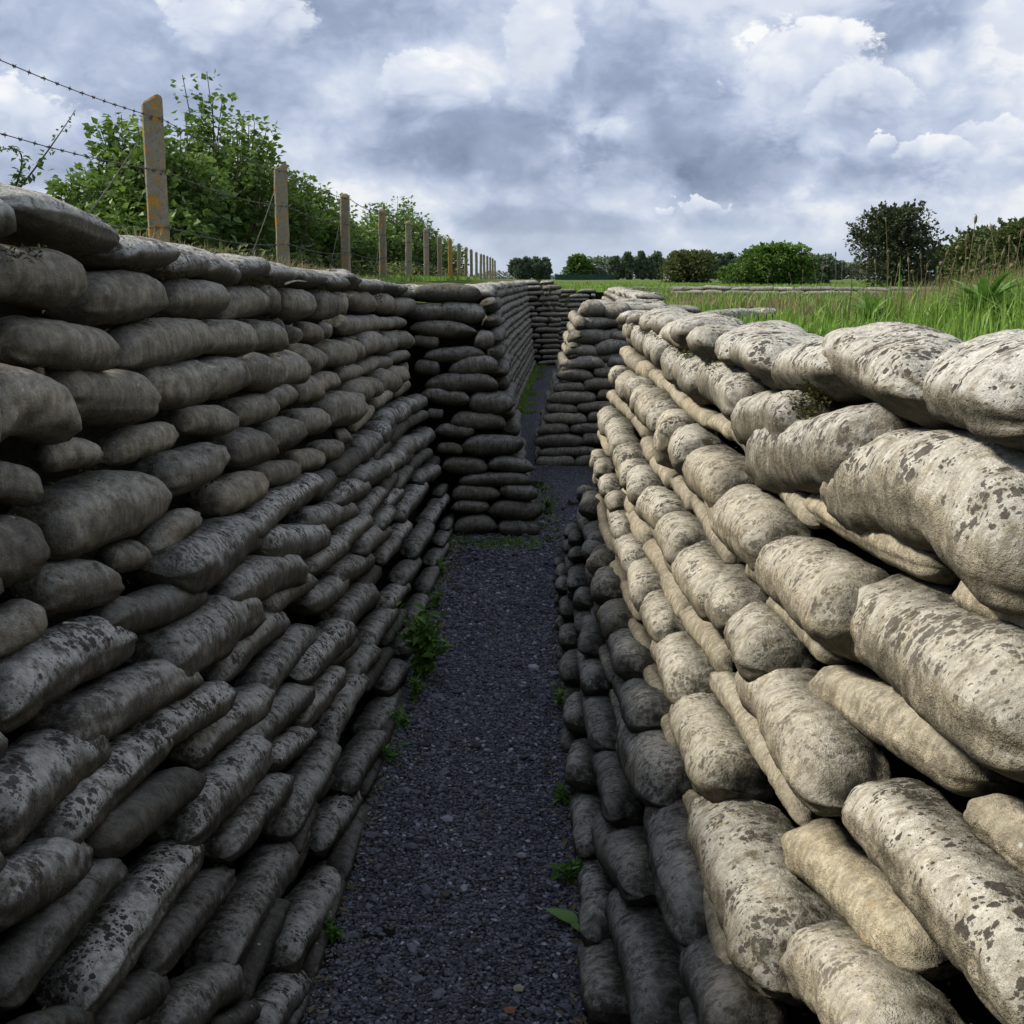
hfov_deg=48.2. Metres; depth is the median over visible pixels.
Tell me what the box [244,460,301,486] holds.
sandbag
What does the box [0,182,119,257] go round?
sandbag
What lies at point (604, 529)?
sandbag
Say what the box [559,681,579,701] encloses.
sandbag
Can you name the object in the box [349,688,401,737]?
sandbag
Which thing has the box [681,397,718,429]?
sandbag
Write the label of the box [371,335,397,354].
sandbag
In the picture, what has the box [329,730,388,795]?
sandbag
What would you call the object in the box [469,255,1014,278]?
treeline
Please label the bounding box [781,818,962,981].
sandbag
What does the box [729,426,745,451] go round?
sandbag
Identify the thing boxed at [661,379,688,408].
sandbag
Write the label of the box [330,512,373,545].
sandbag
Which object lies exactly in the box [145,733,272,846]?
sandbag
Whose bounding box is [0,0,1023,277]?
sky
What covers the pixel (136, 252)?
sandbag
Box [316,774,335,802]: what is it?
sandbag
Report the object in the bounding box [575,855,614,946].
sandbag
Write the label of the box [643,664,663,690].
sandbag
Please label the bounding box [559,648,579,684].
sandbag
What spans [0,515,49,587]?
sandbag
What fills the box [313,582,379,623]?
sandbag
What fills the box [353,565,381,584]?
sandbag
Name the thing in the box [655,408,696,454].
sandbag
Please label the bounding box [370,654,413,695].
sandbag
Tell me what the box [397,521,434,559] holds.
sandbag
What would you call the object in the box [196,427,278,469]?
sandbag
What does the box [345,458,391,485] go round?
sandbag
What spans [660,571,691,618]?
sandbag
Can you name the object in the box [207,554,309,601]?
sandbag
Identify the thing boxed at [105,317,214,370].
sandbag
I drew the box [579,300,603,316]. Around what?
sandbag
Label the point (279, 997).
sandbag
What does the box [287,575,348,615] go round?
sandbag
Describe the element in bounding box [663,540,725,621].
sandbag
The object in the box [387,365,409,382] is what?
sandbag
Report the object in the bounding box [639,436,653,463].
sandbag
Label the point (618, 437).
sandbag
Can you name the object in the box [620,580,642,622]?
sandbag
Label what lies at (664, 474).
sandbag
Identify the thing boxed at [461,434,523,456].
sandbag
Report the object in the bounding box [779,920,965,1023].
sandbag
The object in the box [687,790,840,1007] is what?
sandbag
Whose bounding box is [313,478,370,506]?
sandbag
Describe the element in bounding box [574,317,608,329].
sandbag
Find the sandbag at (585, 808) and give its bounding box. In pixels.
[569,788,601,859]
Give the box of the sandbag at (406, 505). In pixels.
[391,491,419,524]
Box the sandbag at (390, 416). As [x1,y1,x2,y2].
[368,407,400,428]
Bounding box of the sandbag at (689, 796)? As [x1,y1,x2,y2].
[682,789,701,815]
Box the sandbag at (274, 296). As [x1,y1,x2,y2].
[250,283,280,315]
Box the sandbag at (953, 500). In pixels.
[820,427,1023,616]
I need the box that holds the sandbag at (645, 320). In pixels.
[639,306,687,331]
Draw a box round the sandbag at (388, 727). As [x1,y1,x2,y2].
[381,699,402,742]
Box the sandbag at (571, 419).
[542,412,587,425]
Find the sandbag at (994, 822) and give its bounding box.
[963,793,1023,874]
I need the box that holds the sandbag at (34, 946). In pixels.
[0,858,127,1012]
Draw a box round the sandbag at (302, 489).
[268,473,323,515]
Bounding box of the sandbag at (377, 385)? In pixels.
[359,376,383,397]
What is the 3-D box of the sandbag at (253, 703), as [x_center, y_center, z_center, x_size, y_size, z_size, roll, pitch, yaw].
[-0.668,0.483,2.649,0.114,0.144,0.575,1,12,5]
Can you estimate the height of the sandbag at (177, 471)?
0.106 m
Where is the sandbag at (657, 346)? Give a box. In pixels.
[649,335,669,369]
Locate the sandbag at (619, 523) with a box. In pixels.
[606,506,631,538]
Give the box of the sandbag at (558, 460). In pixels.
[535,456,574,465]
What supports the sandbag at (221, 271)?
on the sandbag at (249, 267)
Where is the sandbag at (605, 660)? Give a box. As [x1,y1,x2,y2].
[598,644,615,685]
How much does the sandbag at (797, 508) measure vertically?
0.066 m
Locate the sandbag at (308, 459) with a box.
[278,448,325,471]
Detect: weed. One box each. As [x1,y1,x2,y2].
[320,914,344,944]
[380,742,408,762]
[389,706,409,727]
[394,601,454,680]
[407,672,434,701]
[427,585,444,607]
[432,556,446,573]
[538,496,558,508]
[545,908,578,930]
[546,858,581,884]
[547,681,568,705]
[551,781,574,806]
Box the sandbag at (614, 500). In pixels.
[604,490,626,511]
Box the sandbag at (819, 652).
[766,597,853,665]
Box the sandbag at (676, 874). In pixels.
[643,799,707,946]
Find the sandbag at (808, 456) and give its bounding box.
[745,403,922,493]
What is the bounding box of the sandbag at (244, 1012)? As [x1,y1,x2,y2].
[208,999,261,1023]
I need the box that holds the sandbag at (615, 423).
[604,416,637,442]
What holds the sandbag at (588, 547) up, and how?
on the sandbag at (588, 577)
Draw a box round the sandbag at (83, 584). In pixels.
[7,558,124,616]
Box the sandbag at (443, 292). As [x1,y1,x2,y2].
[413,283,480,302]
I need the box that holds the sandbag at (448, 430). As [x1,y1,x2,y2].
[434,423,474,438]
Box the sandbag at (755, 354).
[729,329,821,381]
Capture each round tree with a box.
[561,253,595,274]
[804,254,842,283]
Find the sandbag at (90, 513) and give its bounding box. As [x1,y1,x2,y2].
[6,470,171,561]
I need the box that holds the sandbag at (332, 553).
[302,535,350,575]
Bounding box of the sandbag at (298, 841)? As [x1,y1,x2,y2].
[289,802,318,853]
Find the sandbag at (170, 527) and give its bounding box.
[137,508,202,549]
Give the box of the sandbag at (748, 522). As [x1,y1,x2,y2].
[704,484,818,571]
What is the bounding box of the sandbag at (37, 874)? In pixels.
[0,837,93,932]
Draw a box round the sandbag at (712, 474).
[681,443,754,507]
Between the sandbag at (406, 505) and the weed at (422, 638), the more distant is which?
the sandbag at (406, 505)
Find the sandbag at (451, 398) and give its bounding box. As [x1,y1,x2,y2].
[420,388,469,406]
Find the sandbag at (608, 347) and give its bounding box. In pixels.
[595,338,628,355]
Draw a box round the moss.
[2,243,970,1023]
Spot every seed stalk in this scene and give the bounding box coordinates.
[811,253,817,311]
[885,217,887,297]
[886,249,890,293]
[907,257,910,297]
[933,249,948,293]
[938,260,943,287]
[945,244,959,319]
[958,265,963,298]
[963,214,976,302]
[964,234,967,287]
[971,244,981,288]
[981,257,985,274]
[983,239,988,271]
[984,248,1005,312]
[990,223,999,309]
[990,262,997,286]
[1005,235,1010,298]
[1008,262,1022,299]
[1010,228,1023,296]
[1015,246,1022,280]
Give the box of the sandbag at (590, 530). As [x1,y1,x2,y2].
[581,520,604,543]
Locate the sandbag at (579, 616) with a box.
[574,610,590,633]
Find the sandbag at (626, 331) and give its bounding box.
[622,323,634,338]
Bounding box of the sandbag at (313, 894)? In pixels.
[264,860,351,975]
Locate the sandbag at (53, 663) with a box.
[0,615,137,733]
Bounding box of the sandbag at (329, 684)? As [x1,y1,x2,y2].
[287,665,346,727]
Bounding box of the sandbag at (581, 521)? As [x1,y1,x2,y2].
[576,507,590,532]
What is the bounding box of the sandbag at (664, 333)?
[659,312,743,350]
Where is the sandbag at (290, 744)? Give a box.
[267,724,316,773]
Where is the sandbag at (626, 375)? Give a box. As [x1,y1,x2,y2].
[617,370,636,403]
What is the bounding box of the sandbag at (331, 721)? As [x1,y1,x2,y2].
[311,674,369,743]
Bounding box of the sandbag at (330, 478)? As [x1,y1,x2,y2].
[311,469,345,499]
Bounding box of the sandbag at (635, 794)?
[615,742,641,801]
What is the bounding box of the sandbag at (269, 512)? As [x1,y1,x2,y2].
[232,490,290,537]
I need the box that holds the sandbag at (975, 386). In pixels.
[923,329,1023,450]
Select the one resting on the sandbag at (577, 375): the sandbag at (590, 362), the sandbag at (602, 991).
the sandbag at (590, 362)
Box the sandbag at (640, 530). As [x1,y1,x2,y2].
[625,511,653,543]
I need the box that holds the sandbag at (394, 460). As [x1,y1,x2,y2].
[381,453,401,477]
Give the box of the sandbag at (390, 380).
[361,368,402,392]
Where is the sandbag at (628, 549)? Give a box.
[612,533,645,574]
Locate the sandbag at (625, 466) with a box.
[616,458,648,489]
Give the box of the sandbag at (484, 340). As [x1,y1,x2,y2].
[474,330,494,349]
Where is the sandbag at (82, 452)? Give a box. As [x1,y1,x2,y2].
[28,437,103,471]
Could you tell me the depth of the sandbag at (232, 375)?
2.92 m
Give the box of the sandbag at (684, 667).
[649,631,714,703]
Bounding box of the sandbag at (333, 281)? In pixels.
[306,269,350,290]
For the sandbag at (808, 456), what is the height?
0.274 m
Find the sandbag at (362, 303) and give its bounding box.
[343,290,377,313]
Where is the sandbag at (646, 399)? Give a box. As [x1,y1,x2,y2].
[634,387,671,427]
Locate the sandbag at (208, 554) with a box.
[131,513,262,594]
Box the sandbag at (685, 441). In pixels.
[668,423,728,475]
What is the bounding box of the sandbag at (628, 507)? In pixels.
[621,488,633,513]
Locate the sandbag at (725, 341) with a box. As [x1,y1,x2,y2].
[714,320,806,368]
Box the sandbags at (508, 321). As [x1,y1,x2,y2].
[0,199,966,1023]
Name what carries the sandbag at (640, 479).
on the sandbag at (653, 505)
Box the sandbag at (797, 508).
[778,492,827,528]
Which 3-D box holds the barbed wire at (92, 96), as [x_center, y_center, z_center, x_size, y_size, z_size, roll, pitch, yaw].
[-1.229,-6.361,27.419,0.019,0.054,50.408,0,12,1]
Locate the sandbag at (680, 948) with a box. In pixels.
[677,943,683,953]
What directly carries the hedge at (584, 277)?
on the ground at (958, 990)
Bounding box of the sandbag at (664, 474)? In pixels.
[649,456,677,488]
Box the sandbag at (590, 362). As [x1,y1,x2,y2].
[559,355,604,369]
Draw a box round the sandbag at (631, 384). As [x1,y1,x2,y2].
[623,376,655,402]
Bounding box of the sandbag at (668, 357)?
[660,345,690,384]
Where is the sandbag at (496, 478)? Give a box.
[458,472,532,485]
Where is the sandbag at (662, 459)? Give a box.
[652,429,673,468]
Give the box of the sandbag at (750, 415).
[731,390,847,444]
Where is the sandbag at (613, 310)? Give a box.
[604,302,630,319]
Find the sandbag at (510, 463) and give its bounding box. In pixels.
[487,455,535,472]
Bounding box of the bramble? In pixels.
[0,111,74,187]
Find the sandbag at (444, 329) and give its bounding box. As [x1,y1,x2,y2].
[409,320,477,338]
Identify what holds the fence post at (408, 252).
on the ground at (958, 990)
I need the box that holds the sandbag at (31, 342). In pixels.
[0,315,120,371]
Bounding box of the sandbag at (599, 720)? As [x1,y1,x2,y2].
[580,689,616,751]
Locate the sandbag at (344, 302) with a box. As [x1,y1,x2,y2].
[330,292,348,315]
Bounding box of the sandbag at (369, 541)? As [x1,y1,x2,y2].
[349,526,391,556]
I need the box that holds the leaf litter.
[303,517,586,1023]
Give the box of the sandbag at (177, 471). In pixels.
[131,442,230,495]
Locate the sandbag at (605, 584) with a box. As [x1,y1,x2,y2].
[590,566,622,604]
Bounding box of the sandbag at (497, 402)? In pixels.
[469,391,514,413]
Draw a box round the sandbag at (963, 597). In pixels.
[952,581,1023,627]
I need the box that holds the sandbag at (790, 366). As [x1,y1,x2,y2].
[761,337,875,404]
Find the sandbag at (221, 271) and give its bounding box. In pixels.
[165,242,241,285]
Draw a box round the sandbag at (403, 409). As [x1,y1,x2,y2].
[384,400,411,423]
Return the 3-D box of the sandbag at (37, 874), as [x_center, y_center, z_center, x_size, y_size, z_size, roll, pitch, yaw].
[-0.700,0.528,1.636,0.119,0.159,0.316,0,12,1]
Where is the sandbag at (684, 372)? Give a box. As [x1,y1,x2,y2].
[671,353,714,405]
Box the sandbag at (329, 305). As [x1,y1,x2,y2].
[300,290,341,320]
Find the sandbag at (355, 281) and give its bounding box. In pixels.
[303,271,361,292]
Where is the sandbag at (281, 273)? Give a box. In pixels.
[260,261,299,287]
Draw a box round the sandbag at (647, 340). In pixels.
[642,330,657,361]
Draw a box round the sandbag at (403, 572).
[386,556,422,585]
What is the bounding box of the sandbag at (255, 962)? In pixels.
[225,898,290,1007]
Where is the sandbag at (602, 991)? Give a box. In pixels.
[576,938,629,1023]
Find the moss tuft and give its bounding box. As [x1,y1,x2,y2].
[792,371,833,416]
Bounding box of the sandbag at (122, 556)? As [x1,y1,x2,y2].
[94,539,151,573]
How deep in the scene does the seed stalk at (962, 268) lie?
4.86 m
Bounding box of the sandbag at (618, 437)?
[608,429,640,458]
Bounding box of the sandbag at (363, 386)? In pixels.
[327,377,374,401]
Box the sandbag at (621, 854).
[591,812,657,906]
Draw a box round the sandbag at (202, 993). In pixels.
[151,962,246,1023]
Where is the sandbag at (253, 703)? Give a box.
[166,683,274,768]
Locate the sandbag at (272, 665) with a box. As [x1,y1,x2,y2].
[232,623,317,693]
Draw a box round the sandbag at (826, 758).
[735,668,892,815]
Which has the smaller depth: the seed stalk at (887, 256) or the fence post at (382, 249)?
the seed stalk at (887, 256)
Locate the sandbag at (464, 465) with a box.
[441,456,487,473]
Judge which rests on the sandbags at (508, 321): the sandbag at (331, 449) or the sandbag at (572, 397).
the sandbag at (572, 397)
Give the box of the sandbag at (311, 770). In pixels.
[259,738,341,842]
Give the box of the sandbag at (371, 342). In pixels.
[343,331,383,355]
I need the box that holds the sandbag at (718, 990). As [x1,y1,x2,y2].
[679,935,791,1023]
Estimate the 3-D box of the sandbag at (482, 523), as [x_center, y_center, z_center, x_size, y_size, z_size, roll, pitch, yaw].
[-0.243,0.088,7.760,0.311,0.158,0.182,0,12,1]
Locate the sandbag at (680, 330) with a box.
[670,317,737,349]
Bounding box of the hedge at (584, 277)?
[555,274,613,279]
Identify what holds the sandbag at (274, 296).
on the sandbag at (278, 321)
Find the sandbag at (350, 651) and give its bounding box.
[330,638,359,665]
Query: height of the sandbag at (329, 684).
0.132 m
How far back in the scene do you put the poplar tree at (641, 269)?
194.59 m
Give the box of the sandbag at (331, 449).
[304,439,344,462]
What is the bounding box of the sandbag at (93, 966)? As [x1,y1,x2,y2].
[33,838,204,1014]
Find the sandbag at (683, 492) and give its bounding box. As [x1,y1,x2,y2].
[670,474,694,513]
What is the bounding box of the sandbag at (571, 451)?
[536,446,595,456]
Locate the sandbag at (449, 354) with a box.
[423,346,485,362]
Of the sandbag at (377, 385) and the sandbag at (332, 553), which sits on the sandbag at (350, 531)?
the sandbag at (332, 553)
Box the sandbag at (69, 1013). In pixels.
[6,1003,94,1023]
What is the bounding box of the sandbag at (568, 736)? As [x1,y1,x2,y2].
[560,724,586,752]
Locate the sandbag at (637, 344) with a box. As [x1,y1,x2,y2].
[633,331,645,355]
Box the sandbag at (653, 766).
[616,717,692,807]
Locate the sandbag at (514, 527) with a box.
[497,519,540,535]
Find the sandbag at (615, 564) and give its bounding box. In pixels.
[609,554,625,588]
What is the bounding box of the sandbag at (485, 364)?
[448,355,498,373]
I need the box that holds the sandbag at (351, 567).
[315,552,375,583]
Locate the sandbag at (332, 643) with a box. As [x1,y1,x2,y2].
[284,617,357,685]
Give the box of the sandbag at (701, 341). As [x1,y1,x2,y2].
[686,324,735,360]
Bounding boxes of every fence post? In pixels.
[141,94,169,241]
[274,163,289,264]
[340,193,350,271]
[378,209,386,277]
[405,221,411,282]
[423,228,428,281]
[437,236,441,281]
[448,238,452,275]
[457,243,460,276]
[464,247,467,277]
[470,249,472,276]
[475,252,477,276]
[479,254,481,278]
[483,254,484,278]
[486,256,488,278]
[489,257,490,278]
[492,258,493,278]
[494,260,495,278]
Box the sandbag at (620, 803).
[588,746,645,827]
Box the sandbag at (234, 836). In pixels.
[203,772,293,862]
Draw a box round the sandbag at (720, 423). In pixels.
[707,413,733,440]
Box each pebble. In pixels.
[503,1006,515,1013]
[513,984,524,991]
[516,852,526,858]
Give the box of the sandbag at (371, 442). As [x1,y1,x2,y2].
[344,430,383,463]
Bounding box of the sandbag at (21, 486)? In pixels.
[0,461,43,507]
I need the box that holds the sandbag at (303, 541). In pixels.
[249,522,330,558]
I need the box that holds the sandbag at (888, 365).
[821,322,965,429]
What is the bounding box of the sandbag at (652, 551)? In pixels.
[642,538,668,579]
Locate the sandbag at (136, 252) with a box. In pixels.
[75,235,180,272]
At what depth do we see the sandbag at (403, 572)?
5.35 m
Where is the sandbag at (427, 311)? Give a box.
[404,303,443,320]
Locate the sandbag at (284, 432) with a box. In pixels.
[245,416,307,450]
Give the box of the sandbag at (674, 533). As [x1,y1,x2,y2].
[650,511,708,565]
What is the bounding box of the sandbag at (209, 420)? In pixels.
[160,405,238,436]
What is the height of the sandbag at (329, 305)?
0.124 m
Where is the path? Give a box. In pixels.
[300,354,599,1023]
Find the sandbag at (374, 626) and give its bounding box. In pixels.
[356,607,399,645]
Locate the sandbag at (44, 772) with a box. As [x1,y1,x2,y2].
[0,728,111,855]
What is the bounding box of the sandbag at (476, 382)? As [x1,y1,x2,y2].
[424,373,498,391]
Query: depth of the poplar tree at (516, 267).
194.66 m
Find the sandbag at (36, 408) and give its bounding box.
[0,363,81,444]
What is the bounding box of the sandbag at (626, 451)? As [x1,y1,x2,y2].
[612,441,645,470]
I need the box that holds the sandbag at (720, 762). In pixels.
[669,692,775,802]
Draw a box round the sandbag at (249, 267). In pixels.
[215,253,270,285]
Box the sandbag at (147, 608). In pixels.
[82,584,207,633]
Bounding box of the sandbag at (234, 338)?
[199,319,258,357]
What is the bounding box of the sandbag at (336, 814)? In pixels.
[307,789,371,855]
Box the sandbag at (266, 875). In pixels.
[182,830,310,970]
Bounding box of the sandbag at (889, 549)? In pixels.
[803,493,960,585]
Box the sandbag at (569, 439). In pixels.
[534,432,582,447]
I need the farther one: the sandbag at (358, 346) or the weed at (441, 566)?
the weed at (441, 566)
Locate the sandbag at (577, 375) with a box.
[556,369,593,381]
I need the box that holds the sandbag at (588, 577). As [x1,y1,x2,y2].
[584,565,593,587]
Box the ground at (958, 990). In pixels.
[0,278,1023,1023]
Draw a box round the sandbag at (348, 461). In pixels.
[322,447,367,477]
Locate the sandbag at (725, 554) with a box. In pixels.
[690,494,744,564]
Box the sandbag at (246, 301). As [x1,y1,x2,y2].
[203,285,269,319]
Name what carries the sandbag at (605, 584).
on the sandbag at (596, 607)
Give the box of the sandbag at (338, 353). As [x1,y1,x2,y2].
[311,339,357,367]
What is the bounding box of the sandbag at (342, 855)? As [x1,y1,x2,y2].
[326,803,367,880]
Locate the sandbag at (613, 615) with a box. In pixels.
[597,598,632,639]
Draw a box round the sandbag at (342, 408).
[292,390,367,428]
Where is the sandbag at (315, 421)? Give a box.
[275,407,331,435]
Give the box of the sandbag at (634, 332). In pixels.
[626,324,640,350]
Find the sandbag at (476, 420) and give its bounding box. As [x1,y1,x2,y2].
[449,411,505,429]
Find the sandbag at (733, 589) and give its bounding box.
[704,563,768,633]
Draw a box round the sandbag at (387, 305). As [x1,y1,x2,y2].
[371,293,396,314]
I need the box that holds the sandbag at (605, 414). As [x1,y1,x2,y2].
[597,405,624,436]
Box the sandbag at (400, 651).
[388,624,419,659]
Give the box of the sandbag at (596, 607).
[593,601,601,622]
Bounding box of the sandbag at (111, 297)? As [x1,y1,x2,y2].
[42,270,168,325]
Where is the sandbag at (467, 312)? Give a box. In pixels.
[441,302,485,323]
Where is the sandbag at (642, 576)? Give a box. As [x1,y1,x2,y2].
[623,557,661,611]
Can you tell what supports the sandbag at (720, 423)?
on the sandbag at (685, 441)
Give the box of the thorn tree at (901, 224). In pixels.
[843,198,949,287]
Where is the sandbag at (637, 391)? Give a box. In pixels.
[629,384,656,415]
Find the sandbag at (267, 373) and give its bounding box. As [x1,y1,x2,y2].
[236,352,285,392]
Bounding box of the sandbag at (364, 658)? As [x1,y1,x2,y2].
[339,643,380,674]
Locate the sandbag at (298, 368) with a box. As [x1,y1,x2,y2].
[263,350,310,384]
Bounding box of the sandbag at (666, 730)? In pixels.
[660,713,677,747]
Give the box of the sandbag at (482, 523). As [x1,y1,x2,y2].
[453,513,497,533]
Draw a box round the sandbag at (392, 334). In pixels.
[375,330,402,345]
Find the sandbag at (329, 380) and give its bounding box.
[312,371,340,390]
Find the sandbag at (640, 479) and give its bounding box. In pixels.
[626,464,664,504]
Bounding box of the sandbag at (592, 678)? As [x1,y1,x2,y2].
[576,649,612,695]
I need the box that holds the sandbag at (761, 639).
[724,602,818,681]
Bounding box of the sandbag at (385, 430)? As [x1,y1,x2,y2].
[358,420,395,442]
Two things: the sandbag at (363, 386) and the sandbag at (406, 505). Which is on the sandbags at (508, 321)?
the sandbag at (363, 386)
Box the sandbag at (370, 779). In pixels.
[359,753,384,797]
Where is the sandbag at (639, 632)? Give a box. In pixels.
[628,618,651,648]
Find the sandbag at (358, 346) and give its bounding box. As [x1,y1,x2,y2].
[333,337,365,361]
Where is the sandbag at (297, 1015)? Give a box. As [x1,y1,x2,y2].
[288,977,312,1023]
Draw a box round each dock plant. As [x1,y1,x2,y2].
[835,293,898,323]
[941,272,1023,314]
[980,276,1022,308]
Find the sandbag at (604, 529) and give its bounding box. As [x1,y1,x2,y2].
[599,520,614,552]
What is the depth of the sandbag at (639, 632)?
3.73 m
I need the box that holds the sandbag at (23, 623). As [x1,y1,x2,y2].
[0,598,47,657]
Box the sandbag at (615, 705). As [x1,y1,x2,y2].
[609,689,620,728]
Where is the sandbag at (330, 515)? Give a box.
[279,501,358,529]
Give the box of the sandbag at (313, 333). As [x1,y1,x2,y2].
[290,321,324,344]
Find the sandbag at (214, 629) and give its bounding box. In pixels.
[120,593,265,676]
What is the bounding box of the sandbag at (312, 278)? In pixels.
[279,267,327,288]
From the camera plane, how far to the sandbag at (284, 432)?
3.46 m
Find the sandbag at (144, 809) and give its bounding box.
[84,767,206,858]
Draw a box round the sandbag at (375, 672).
[364,647,393,692]
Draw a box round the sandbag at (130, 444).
[95,421,178,465]
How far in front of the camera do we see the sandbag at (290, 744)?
2.97 m
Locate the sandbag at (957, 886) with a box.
[841,778,1023,1023]
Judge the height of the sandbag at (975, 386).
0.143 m
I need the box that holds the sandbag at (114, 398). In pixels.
[31,367,161,427]
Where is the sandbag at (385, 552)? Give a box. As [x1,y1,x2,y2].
[371,535,401,565]
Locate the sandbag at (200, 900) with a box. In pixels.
[129,865,236,976]
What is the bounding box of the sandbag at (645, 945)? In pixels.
[604,887,688,1023]
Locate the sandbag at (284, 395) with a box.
[258,384,298,408]
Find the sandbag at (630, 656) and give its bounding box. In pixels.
[605,628,655,680]
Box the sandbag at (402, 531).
[390,520,412,542]
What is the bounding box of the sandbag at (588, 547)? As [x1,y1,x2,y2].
[581,540,602,559]
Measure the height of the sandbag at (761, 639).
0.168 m
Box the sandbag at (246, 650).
[199,611,290,682]
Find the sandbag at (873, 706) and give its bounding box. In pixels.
[808,665,1023,797]
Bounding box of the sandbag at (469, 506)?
[450,500,489,512]
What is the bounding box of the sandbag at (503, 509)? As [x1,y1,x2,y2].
[487,499,542,520]
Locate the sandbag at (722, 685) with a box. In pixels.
[709,670,829,825]
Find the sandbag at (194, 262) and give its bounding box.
[141,246,208,278]
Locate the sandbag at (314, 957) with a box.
[301,879,346,980]
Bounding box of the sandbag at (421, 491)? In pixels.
[402,482,428,503]
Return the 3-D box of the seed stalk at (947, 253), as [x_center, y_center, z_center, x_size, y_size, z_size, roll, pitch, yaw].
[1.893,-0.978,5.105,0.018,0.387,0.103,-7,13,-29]
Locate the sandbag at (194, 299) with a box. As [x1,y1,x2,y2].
[151,278,230,318]
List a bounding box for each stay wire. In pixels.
[89,141,138,213]
[248,188,275,255]
[329,212,341,266]
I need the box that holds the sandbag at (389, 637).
[377,609,407,647]
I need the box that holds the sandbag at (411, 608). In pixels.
[402,593,430,627]
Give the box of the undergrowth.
[188,241,469,281]
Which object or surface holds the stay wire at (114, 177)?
on the ground at (958, 990)
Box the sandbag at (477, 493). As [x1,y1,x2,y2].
[451,485,500,500]
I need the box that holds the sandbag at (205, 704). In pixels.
[123,681,237,745]
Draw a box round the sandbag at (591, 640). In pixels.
[578,614,605,657]
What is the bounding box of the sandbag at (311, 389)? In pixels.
[291,375,324,404]
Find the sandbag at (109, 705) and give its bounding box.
[19,659,203,740]
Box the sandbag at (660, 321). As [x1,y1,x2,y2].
[652,310,693,334]
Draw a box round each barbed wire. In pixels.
[0,59,490,259]
[0,133,488,264]
[111,224,493,272]
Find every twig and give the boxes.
[63,622,96,632]
[284,280,305,284]
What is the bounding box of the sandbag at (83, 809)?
[21,728,174,844]
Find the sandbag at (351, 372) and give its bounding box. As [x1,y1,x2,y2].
[329,364,362,381]
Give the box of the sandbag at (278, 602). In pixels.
[262,573,317,612]
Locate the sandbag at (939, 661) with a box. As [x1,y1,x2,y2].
[850,573,1023,782]
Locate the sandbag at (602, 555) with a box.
[586,544,614,575]
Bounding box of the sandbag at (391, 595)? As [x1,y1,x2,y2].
[371,582,410,610]
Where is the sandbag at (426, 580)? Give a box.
[413,562,443,593]
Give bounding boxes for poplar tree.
[507,257,524,278]
[520,255,530,278]
[528,256,542,279]
[540,256,552,279]
[607,255,620,279]
[619,251,634,279]
[633,250,648,279]
[647,250,664,279]
[710,252,725,278]
[721,252,737,276]
[833,259,847,279]
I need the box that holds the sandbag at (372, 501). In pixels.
[355,486,387,514]
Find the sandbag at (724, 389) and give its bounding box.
[696,358,771,421]
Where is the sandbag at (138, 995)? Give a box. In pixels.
[94,969,170,1023]
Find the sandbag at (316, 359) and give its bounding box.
[284,343,327,374]
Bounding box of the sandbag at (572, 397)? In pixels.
[547,391,596,404]
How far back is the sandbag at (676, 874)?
2.21 m
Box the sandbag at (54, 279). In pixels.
[0,244,87,309]
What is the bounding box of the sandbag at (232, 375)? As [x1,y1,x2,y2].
[194,355,250,400]
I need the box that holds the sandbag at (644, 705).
[612,675,671,732]
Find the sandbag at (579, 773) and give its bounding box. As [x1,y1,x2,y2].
[563,738,596,790]
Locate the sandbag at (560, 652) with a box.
[556,644,568,659]
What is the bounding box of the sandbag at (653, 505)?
[633,485,687,528]
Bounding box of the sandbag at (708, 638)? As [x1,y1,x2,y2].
[679,606,736,671]
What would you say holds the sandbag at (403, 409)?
on the sandbags at (508, 321)
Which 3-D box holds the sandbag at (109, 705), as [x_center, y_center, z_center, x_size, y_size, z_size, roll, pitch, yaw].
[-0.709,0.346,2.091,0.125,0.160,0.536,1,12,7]
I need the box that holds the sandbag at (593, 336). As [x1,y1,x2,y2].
[567,328,610,343]
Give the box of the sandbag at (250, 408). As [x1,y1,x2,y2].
[218,393,279,426]
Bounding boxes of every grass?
[80,205,384,281]
[356,272,485,283]
[373,480,557,807]
[516,364,546,413]
[554,281,938,291]
[610,285,924,312]
[634,267,1023,340]
[791,258,1023,327]
[858,262,1023,329]
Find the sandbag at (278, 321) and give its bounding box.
[267,318,285,329]
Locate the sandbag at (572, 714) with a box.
[562,692,585,734]
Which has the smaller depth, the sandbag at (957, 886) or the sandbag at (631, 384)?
the sandbag at (957, 886)
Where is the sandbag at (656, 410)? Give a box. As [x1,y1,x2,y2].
[646,399,679,433]
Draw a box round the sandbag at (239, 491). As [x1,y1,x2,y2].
[185,471,268,518]
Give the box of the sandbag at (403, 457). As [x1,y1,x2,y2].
[387,448,413,468]
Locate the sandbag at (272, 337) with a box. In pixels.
[236,318,288,352]
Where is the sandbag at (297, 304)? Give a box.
[262,288,316,320]
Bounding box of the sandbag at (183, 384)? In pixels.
[133,360,216,409]
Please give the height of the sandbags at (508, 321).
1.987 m
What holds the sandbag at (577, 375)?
on the sandbags at (508, 321)
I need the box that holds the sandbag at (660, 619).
[639,589,685,642]
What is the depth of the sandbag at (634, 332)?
5.79 m
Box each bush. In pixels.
[45,70,324,267]
[243,155,378,275]
[354,195,446,276]
[403,209,469,275]
[591,267,607,274]
[656,249,722,282]
[714,263,760,283]
[735,240,819,284]
[903,244,962,286]
[934,224,1009,286]
[962,216,1023,284]
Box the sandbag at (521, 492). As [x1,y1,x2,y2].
[499,485,537,500]
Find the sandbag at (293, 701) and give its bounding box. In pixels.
[239,682,315,741]
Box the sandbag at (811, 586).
[745,535,889,662]
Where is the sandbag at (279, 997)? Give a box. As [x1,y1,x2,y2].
[251,970,311,1023]

